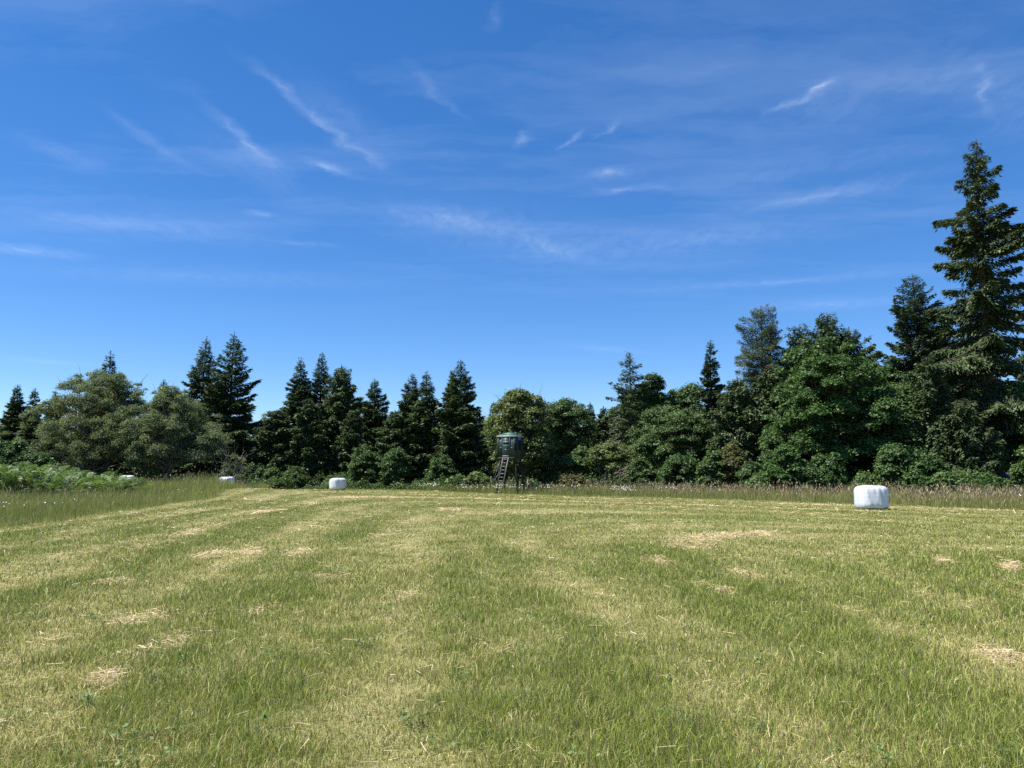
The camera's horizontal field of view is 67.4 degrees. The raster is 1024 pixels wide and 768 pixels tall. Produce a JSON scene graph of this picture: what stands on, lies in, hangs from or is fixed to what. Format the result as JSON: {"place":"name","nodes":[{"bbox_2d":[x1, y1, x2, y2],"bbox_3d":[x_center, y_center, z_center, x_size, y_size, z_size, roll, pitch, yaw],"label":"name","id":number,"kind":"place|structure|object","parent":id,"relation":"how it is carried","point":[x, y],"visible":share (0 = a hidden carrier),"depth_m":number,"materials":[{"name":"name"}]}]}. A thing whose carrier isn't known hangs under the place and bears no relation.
{"place":"outdoors","nodes":[
{"label":"outdoors","id":0,"kind":"place"},
{"bbox_2d":[252,411,286,448],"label":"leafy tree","id":1,"kind":"object","parent":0,"point":[263,415],"depth_m":121.58,"materials":[{"name":"green plant"}]},
{"bbox_2d":[0,477,1023,767],"bbox_3d":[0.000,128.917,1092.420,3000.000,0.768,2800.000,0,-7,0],"label":"ground","id":2,"kind":"structure","parent":0,"point":[406,611],"depth_m":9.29,"materials":[{"name":"green plant"}]},
{"bbox_2d":[0,447,10,466],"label":"shrub","id":3,"kind":"object","parent":2,"relation":"on","point":[2,459],"visible":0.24,"depth_m":59.94,"materials":[{"name":"green plant"}]},
{"bbox_2d":[0,385,28,444],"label":"fir tree","id":4,"kind":"object","parent":2,"relation":"on","point":[11,422],"visible":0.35,"depth_m":117.46,"materials":[{"name":"green plant"}]},
{"bbox_2d":[0,440,33,465],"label":"shrub","id":5,"kind":"object","parent":2,"relation":"on","point":[15,452],"visible":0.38,"depth_m":69.35,"materials":[{"name":"green plant"}]},
{"bbox_2d":[13,387,42,465],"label":"fir tree","id":6,"kind":"object","parent":2,"relation":"on","point":[29,436],"visible":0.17,"depth_m":115.26,"materials":[{"name":"green plant"}]},
{"bbox_2d":[23,451,57,470],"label":"shrub","id":7,"kind":"object","parent":2,"relation":"on","point":[38,460],"visible":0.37,"depth_m":65.16,"materials":[{"name":"green plant"}]},
{"bbox_2d":[30,391,69,469],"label":"fir tree","id":8,"kind":"object","parent":2,"relation":"on","point":[55,457],"visible":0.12,"depth_m":111.12,"materials":[{"name":"green plant"}]},
{"bbox_2d":[0,462,154,495],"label":"bracken","id":9,"kind":"object","parent":2,"relation":"on","point":[26,475],"visible":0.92,"depth_m":43.75,"materials":[{"name":"green plant"}]},
{"bbox_2d":[1,366,182,476],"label":"hawthorn tree","id":10,"kind":"object","parent":2,"relation":"on","point":[83,446],"visible":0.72,"depth_m":81.29,"materials":[{"name":"green plant"}]},
{"bbox_2d":[58,350,132,476],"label":"fir tree","id":11,"kind":"object","parent":2,"relation":"on","point":[112,372],"visible":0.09,"depth_m":104.11,"materials":[{"name":"green plant"}]},
{"bbox_2d":[132,379,166,480],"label":"fir tree","id":12,"kind":"object","parent":2,"relation":"on","point":[163,383],"visible":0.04,"depth_m":109.92,"materials":[{"name":"green plant"}]},
{"bbox_2d":[90,378,232,480],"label":"hawthorn tree","id":13,"kind":"object","parent":2,"relation":"on","point":[169,421],"visible":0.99,"depth_m":78.78,"materials":[{"name":"green plant"}]},
{"bbox_2d":[156,389,180,474],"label":"fir tree","id":14,"kind":"object","parent":2,"relation":"on","point":[175,467],"visible":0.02,"depth_m":108.06,"materials":[{"name":"green plant"}]},
{"bbox_2d":[157,337,220,479],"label":"fir tree","id":15,"kind":"object","parent":2,"relation":"on","point":[196,386],"visible":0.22,"depth_m":101.67,"materials":[{"name":"green plant"}]},
{"bbox_2d":[179,332,263,479],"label":"fir tree","id":16,"kind":"object","parent":2,"relation":"on","point":[228,406],"visible":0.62,"depth_m":98.12,"materials":[{"name":"green plant"}]},
{"bbox_2d":[219,477,234,482],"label":"hay bale","id":17,"kind":"object","parent":2,"relation":"on","point":[230,478],"visible":0.3,"depth_m":72.99},
{"bbox_2d":[212,447,251,484],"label":"bare bush","id":18,"kind":"object","parent":2,"relation":"on","point":[235,472],"visible":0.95,"depth_m":78.37,"materials":[{"name":"grey plant"}]},
{"bbox_2d":[243,462,265,481],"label":"shrub","id":19,"kind":"object","parent":2,"relation":"on","point":[258,470],"visible":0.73,"depth_m":90.41,"materials":[{"name":"green plant"}]},
{"bbox_2d":[248,410,294,486],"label":"hemlock tree","id":20,"kind":"object","parent":2,"relation":"on","point":[273,433],"visible":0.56,"depth_m":96.50,"materials":[{"name":"green plant"}]},
{"bbox_2d":[260,466,282,487],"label":"shrub","id":21,"kind":"object","parent":2,"relation":"on","point":[270,474],"visible":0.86,"depth_m":89.91,"materials":[{"name":"green plant"}]},
{"bbox_2d":[282,466,311,488],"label":"shrub","id":22,"kind":"object","parent":2,"relation":"on","point":[300,475],"visible":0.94,"depth_m":90.65,"materials":[{"name":"green plant"}]},
{"bbox_2d":[279,357,316,428],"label":"fir tree","id":23,"kind":"object","parent":2,"relation":"on","point":[297,397],"visible":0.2,"depth_m":106.84,"materials":[{"name":"green plant"}]},
{"bbox_2d":[275,398,335,488],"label":"hemlock tree","id":24,"kind":"object","parent":2,"relation":"on","point":[307,453],"visible":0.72,"depth_m":95.42,"materials":[{"name":"green plant"}]},
{"bbox_2d":[309,352,332,429],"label":"fir tree","id":25,"kind":"object","parent":2,"relation":"on","point":[317,383],"visible":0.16,"depth_m":109.07,"materials":[{"name":"green plant"}]},
{"bbox_2d":[329,478,345,489],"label":"hay bale","id":26,"kind":"object","parent":2,"relation":"on","point":[337,483],"visible":0.93,"depth_m":83.45},
{"bbox_2d":[316,365,366,474],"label":"cedar tree","id":27,"kind":"object","parent":2,"relation":"on","point":[341,403],"visible":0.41,"depth_m":101.88,"materials":[{"name":"green plant"}]},
{"bbox_2d":[325,409,377,487],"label":"hemlock tree","id":28,"kind":"object","parent":2,"relation":"on","point":[355,433],"visible":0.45,"depth_m":96.49,"materials":[{"name":"green plant"}]},
{"bbox_2d":[347,443,379,486],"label":"shrub","id":29,"kind":"object","parent":2,"relation":"on","point":[361,465],"visible":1,"depth_m":90.71,"materials":[{"name":"green plant"}]},
{"bbox_2d":[356,378,389,471],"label":"fir tree","id":30,"kind":"object","parent":2,"relation":"on","point":[373,416],"visible":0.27,"depth_m":101.47,"materials":[{"name":"green plant"}]},
{"bbox_2d":[372,409,417,486],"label":"hemlock tree","id":31,"kind":"object","parent":2,"relation":"on","point":[389,437],"visible":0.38,"depth_m":94.72,"materials":[{"name":"green plant"}]},
{"bbox_2d":[378,446,416,485],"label":"shrub","id":32,"kind":"object","parent":2,"relation":"on","point":[393,458],"visible":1,"depth_m":88.62,"materials":[{"name":"green plant"}]},
{"bbox_2d":[397,373,423,460],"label":"fir tree","id":33,"kind":"object","parent":2,"relation":"on","point":[410,397],"visible":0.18,"depth_m":99.30,"materials":[{"name":"green plant"}]},
{"bbox_2d":[399,371,449,483],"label":"fir tree","id":34,"kind":"object","parent":2,"relation":"on","point":[424,442],"visible":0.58,"depth_m":95.73,"materials":[{"name":"green plant"}]},
{"bbox_2d":[425,454,457,482],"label":"shrub","id":35,"kind":"object","parent":2,"relation":"on","point":[443,464],"visible":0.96,"depth_m":87.83,"materials":[{"name":"green plant"}]},
{"bbox_2d":[431,371,478,481],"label":"fir tree","id":36,"kind":"object","parent":2,"relation":"on","point":[444,403],"visible":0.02,"depth_m":98.12,"materials":[{"name":"green plant"}]},
{"bbox_2d":[418,360,495,483],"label":"fir tree","id":37,"kind":"object","parent":2,"relation":"on","point":[461,417],"visible":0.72,"depth_m":92.63,"materials":[{"name":"green plant"}]},
{"bbox_2d":[443,473,472,490],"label":"shrub","id":38,"kind":"object","parent":2,"relation":"on","point":[453,479],"visible":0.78,"depth_m":78.77,"materials":[{"name":"green plant"}]},
{"bbox_2d":[462,470,495,486],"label":"shrub","id":39,"kind":"object","parent":2,"relation":"on","point":[477,476],"visible":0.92,"depth_m":78.34,"materials":[{"name":"green plant"}]},
{"bbox_2d":[480,401,503,481],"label":"spruce tree","id":40,"kind":"object","parent":2,"relation":"on","point":[485,440],"visible":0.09,"depth_m":115.37,"materials":[{"name":"green plant"}]},
{"bbox_2d":[493,432,524,493],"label":"hunting blind","id":41,"kind":"object","parent":2,"relation":"on","point":[509,445],"visible":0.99,"depth_m":69.45,"materials":[{"name":"metal"}]},
{"bbox_2d":[501,437,509,456],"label":"door","id":42,"kind":"structure","parent":41,"relation":"in","point":[505,441],"depth_m":69.42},
{"bbox_2d":[518,440,520,449],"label":"side window","id":43,"kind":"structure","parent":41,"relation":"in","point":[519,441],"depth_m":69.91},
{"bbox_2d":[0,488,1023,767],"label":"cut hay","id":44,"kind":"object","parent":2,"relation":"on","point":[754,532],"visible":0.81,"depth_m":17.23,"materials":[{"name":"plant"}]},
{"bbox_2d":[0,536,1023,767],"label":"clover","id":45,"kind":"object","parent":2,"relation":"on","point":[264,715],"visible":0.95,"depth_m":5.96,"materials":[{"name":"green plant"}]},
{"bbox_2d":[0,467,1023,511],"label":"seed heads","id":46,"kind":"object","parent":2,"relation":"on","point":[894,489],"visible":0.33,"depth_m":52.30,"materials":[{"name":"beige plant"}]},
{"bbox_2d":[0,324,1023,482],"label":"background wood","id":47,"kind":"object","parent":2,"relation":"on","point":[1016,376],"depth_m":113.28,"materials":[{"name":"green plant"}]},
{"bbox_2d":[3,483,1020,506],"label":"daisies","id":48,"kind":"object","parent":2,"relation":"on","point":[547,487],"visible":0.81,"depth_m":63.94,"materials":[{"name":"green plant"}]},
{"bbox_2d":[479,385,556,486],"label":"fruit tree","id":49,"kind":"object","parent":2,"relation":"on","point":[520,411],"visible":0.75,"depth_m":76.86,"materials":[{"name":"green plant"}]},
{"bbox_2d":[532,454,565,486],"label":"shrub","id":50,"kind":"object","parent":2,"relation":"on","point":[553,469],"visible":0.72,"depth_m":78.72,"materials":[{"name":"green plant"}]},
{"bbox_2d":[528,414,572,483],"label":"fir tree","id":51,"kind":"object","parent":2,"relation":"on","point":[539,470],"visible":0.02,"depth_m":94.56,"materials":[{"name":"green plant"}]},
{"bbox_2d":[79,465,1023,495],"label":"undergrowth","id":52,"kind":"object","parent":2,"relation":"on","point":[370,484],"visible":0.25,"depth_m":79.08,"materials":[{"name":"green plant"}]},
{"bbox_2d":[541,397,597,472],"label":"leafy tree","id":53,"kind":"object","parent":2,"relation":"on","point":[568,417],"visible":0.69,"depth_m":90.65,"materials":[{"name":"green plant"}]},
{"bbox_2d":[555,473,591,490],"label":"shrub","id":54,"kind":"object","parent":2,"relation":"on","point":[571,477],"visible":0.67,"depth_m":70.93,"materials":[{"name":"green plant"}]},
{"bbox_2d":[556,445,601,484],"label":"shrub","id":55,"kind":"object","parent":2,"relation":"on","point":[575,460],"visible":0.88,"depth_m":78.49,"materials":[{"name":"green plant"}]},
{"bbox_2d":[579,403,596,448],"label":"spruce tree","id":56,"kind":"object","parent":2,"relation":"on","point":[592,414],"visible":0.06,"depth_m":99.89,"materials":[{"name":"green plant"}]},
{"bbox_2d":[589,406,606,474],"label":"spruce tree","id":57,"kind":"object","parent":2,"relation":"on","point":[598,435],"visible":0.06,"depth_m":97.81,"materials":[{"name":"green plant"}]},
{"bbox_2d":[585,440,638,486],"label":"sapling tree","id":58,"kind":"object","parent":2,"relation":"on","point":[611,455],"visible":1,"depth_m":72.81,"materials":[{"name":"green plant"}]},
{"bbox_2d":[595,406,635,479],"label":"hemlock tree","id":59,"kind":"object","parent":2,"relation":"on","point":[604,428],"visible":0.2,"depth_m":91.23,"materials":[{"name":"green plant"}]},
{"bbox_2d":[601,351,656,480],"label":"fir tree","id":60,"kind":"object","parent":2,"relation":"on","point":[631,414],"visible":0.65,"depth_m":85.97,"materials":[{"name":"green plant"}]},
{"bbox_2d":[623,457,660,485],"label":"shrub","id":61,"kind":"object","parent":2,"relation":"on","point":[640,468],"visible":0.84,"depth_m":76.92,"materials":[{"name":"green plant"}]},
{"bbox_2d":[618,372,675,449],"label":"leafy tree","id":62,"kind":"object","parent":2,"relation":"on","point":[655,381],"visible":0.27,"depth_m":94.31,"materials":[{"name":"green plant"}]},
{"bbox_2d":[624,404,720,473],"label":"leafy tree","id":63,"kind":"object","parent":2,"relation":"on","point":[660,445],"visible":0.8,"depth_m":79.85,"materials":[{"name":"green plant"}]},
{"bbox_2d":[657,452,706,488],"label":"shrub","id":64,"kind":"object","parent":2,"relation":"on","point":[678,466],"visible":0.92,"depth_m":70.80,"materials":[{"name":"green plant"}]},
{"bbox_2d":[655,382,710,466],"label":"leafy tree","id":65,"kind":"object","parent":2,"relation":"on","point":[684,397],"visible":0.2,"depth_m":95.80,"materials":[{"name":"green plant"}]},
{"bbox_2d":[688,340,726,457],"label":"spruce tree","id":66,"kind":"object","parent":2,"relation":"on","point":[708,394],"visible":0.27,"depth_m":84.29,"materials":[{"name":"green plant"}]},
{"bbox_2d":[695,449,732,485],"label":"shrub","id":67,"kind":"object","parent":2,"relation":"on","point":[710,467],"visible":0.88,"depth_m":68.78,"materials":[{"name":"green plant"}]},
{"bbox_2d":[714,443,746,488],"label":"shrub","id":68,"kind":"object","parent":2,"relation":"on","point":[732,461],"visible":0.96,"depth_m":68.07,"materials":[{"name":"green plant"}]},
{"bbox_2d":[706,376,764,486],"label":"cedar tree","id":69,"kind":"object","parent":2,"relation":"on","point":[732,426],"visible":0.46,"depth_m":75.15,"materials":[{"name":"green plant"}]},
{"bbox_2d":[735,460,766,486],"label":"shrub","id":70,"kind":"object","parent":2,"relation":"on","point":[749,469],"visible":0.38,"depth_m":65.21,"materials":[{"name":"green plant"}]},
{"bbox_2d":[744,471,775,491],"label":"shrub","id":71,"kind":"object","parent":2,"relation":"on","point":[764,478],"visible":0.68,"depth_m":59.15,"materials":[{"name":"green plant"}]},
{"bbox_2d":[721,304,815,456],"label":"cedar tree","id":72,"kind":"object","parent":2,"relation":"on","point":[768,345],"visible":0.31,"depth_m":79.20,"materials":[{"name":"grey plant"}]},
{"bbox_2d":[742,363,808,470],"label":"cedar tree","id":73,"kind":"object","parent":2,"relation":"on","point":[766,384],"visible":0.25,"depth_m":74.40,"materials":[{"name":"green plant"}]},
{"bbox_2d":[763,442,810,488],"bbox_3d":[21.346,6.612,59.698,3.809,4.296,3.801,0,-7,0],"label":"shrub","id":74,"kind":"object","parent":2,"relation":"on","point":[787,456],"visible":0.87,"depth_m":59.06,"materials":[{"name":"green plant"}]},
{"bbox_2d":[793,463,826,495],"bbox_3d":[22.504,7.277,58.508,2.255,2.718,2.772,6,-9,-40],"label":"shrub","id":75,"kind":"object","parent":2,"relation":"on","point":[809,473],"visible":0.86,"depth_m":58.11,"materials":[{"name":"green plant"}]},
{"bbox_2d":[778,323,853,473],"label":"cedar tree","id":76,"kind":"object","parent":2,"relation":"on","point":[800,337],"visible":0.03,"depth_m":80.86,"materials":[{"name":"green plant"}]},
{"bbox_2d":[755,336,901,481],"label":"maple tree","id":77,"kind":"object","parent":2,"relation":"on","point":[818,406],"visible":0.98,"depth_m":66.04,"materials":[{"name":"green plant"}]},
{"bbox_2d":[811,452,853,491],"bbox_3d":[24.757,6.982,59.589,3.543,3.554,3.008,6,-9,-44],"label":"shrub","id":78,"kind":"object","parent":2,"relation":"on","point":[832,467],"visible":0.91,"depth_m":58.96,"materials":[{"name":"green plant"}]},
{"bbox_2d":[806,311,875,476],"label":"cedar tree","id":79,"kind":"object","parent":2,"relation":"on","point":[824,326],"visible":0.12,"depth_m":82.42,"materials":[{"name":"green plant"}]},
{"bbox_2d":[837,327,882,474],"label":"cedar tree","id":80,"kind":"object","parent":2,"relation":"on","point":[868,350],"visible":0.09,"depth_m":81.02,"materials":[{"name":"green plant"}]},
{"bbox_2d":[844,470,881,491],"bbox_3d":[26.235,7.438,57.356,2.914,2.107,2.932,0,-7,0],"label":"shrub","id":81,"kind":"object","parent":2,"relation":"on","point":[868,478],"visible":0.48,"depth_m":57.10,"materials":[{"name":"green plant"}]},
{"bbox_2d":[854,485,888,509],"bbox_3d":[18.093,5.702,38.612,1.577,1.219,1.584,0,-7,0],"label":"hay bale","id":82,"kind":"object","parent":2,"relation":"on","point":[875,497],"visible":0.93,"depth_m":37.98},
{"bbox_2d":[845,361,905,471],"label":"leafy tree","id":83,"kind":"object","parent":2,"relation":"on","point":[861,465],"visible":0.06,"depth_m":72.75,"materials":[{"name":"green plant"}]},
{"bbox_2d":[871,442,917,491],"bbox_3d":[28.938,6.439,57.654,3.675,4.165,3.775,-2,-7,20],"label":"shrub","id":84,"kind":"object","parent":2,"relation":"on","point":[892,461],"visible":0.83,"depth_m":56.97,"materials":[{"name":"green plant"}]},
{"bbox_2d":[865,379,931,481],"bbox_3d":[33.227,4.470,66.105,5.926,10.071,6.067,-3,-7,24],"label":"leafy tree","id":85,"kind":"object","parent":2,"relation":"on","point":[899,426],"visible":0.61,"depth_m":64.66,"materials":[{"name":"green plant"}]},
{"bbox_2d":[903,455,953,491],"bbox_3d":[30.160,6.724,55.798,3.075,3.179,3.244,6,-9,-41],"label":"shrub","id":86,"kind":"object","parent":2,"relation":"on","point":[924,469],"visible":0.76,"depth_m":55.36,"materials":[{"name":"green plant"}]},
{"bbox_2d":[851,274,1006,465],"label":"fir tree","id":87,"kind":"object","parent":2,"relation":"on","point":[913,347],"visible":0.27,"depth_m":73.09,"materials":[{"name":"green plant"}]},
{"bbox_2d":[892,356,970,463],"bbox_3d":[35.608,4.233,64.732,7.596,13.311,6.838,1,-7,-6],"label":"hemlock tree","id":88,"kind":"object","parent":2,"relation":"on","point":[935,395],"visible":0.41,"depth_m":64.03,"materials":[{"name":"green plant"}]},
{"bbox_2d":[922,468,967,492],"bbox_3d":[30.631,7.094,54.653,3.130,2.188,2.745,0,-7,0],"label":"shrub","id":89,"kind":"object","parent":2,"relation":"on","point":[945,477],"visible":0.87,"depth_m":54.02,"materials":[{"name":"green plant"}]},
{"bbox_2d":[926,301,968,398],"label":"fir tree","id":90,"kind":"object","parent":2,"relation":"on","point":[959,376],"depth_m":74.15,"materials":[{"name":"green plant"}]},
{"bbox_2d":[933,398,1009,491],"bbox_3d":[35.872,5.985,59.961,6.205,9.823,6.046,-1,-7,10],"label":"evergreen bush","id":91,"kind":"object","parent":2,"relation":"on","point":[967,442],"visible":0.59,"depth_m":59.07,"materials":[{"name":"green plant"}]},
{"bbox_2d":[922,139,1023,472],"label":"giant fir","id":92,"kind":"object","parent":2,"relation":"on","point":[981,310],"visible":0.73,"depth_m":67.58,"materials":[{"name":"green plant"}]},
{"bbox_2d":[991,473,1019,486],"bbox_3d":[40.739,8.273,63.927,1.960,2.005,4.291,-2,-7,18],"label":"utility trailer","id":93,"kind":"object","parent":2,"relation":"on","point":[1005,475],"visible":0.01,"depth_m":62.12,"materials":[{"name":"blue metal"}]},
{"bbox_2d":[996,378,1023,468],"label":"leafy tree","id":94,"kind":"object","parent":2,"relation":"on","point":[1016,389],"visible":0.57,"depth_m":64.21,"materials":[{"name":"green plant"}]},
{"bbox_2d":[1007,446,1023,485],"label":"shrub","id":95,"kind":"object","parent":2,"relation":"on","point":[1017,472],"visible":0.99,"depth_m":53.88,"materials":[{"name":"green plant"}]},
{"bbox_2d":[0,471,1023,526],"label":"tall grass","id":96,"kind":"structure","parent":0,"point":[80,506],"depth_m":47.88,"materials":[{"name":"green plant"}]},
{"bbox_2d":[0,0,1023,437],"label":"sky","id":97,"kind":"structure","parent":0,"point":[530,194],"materials":[{"name":"blue"}]}
]}

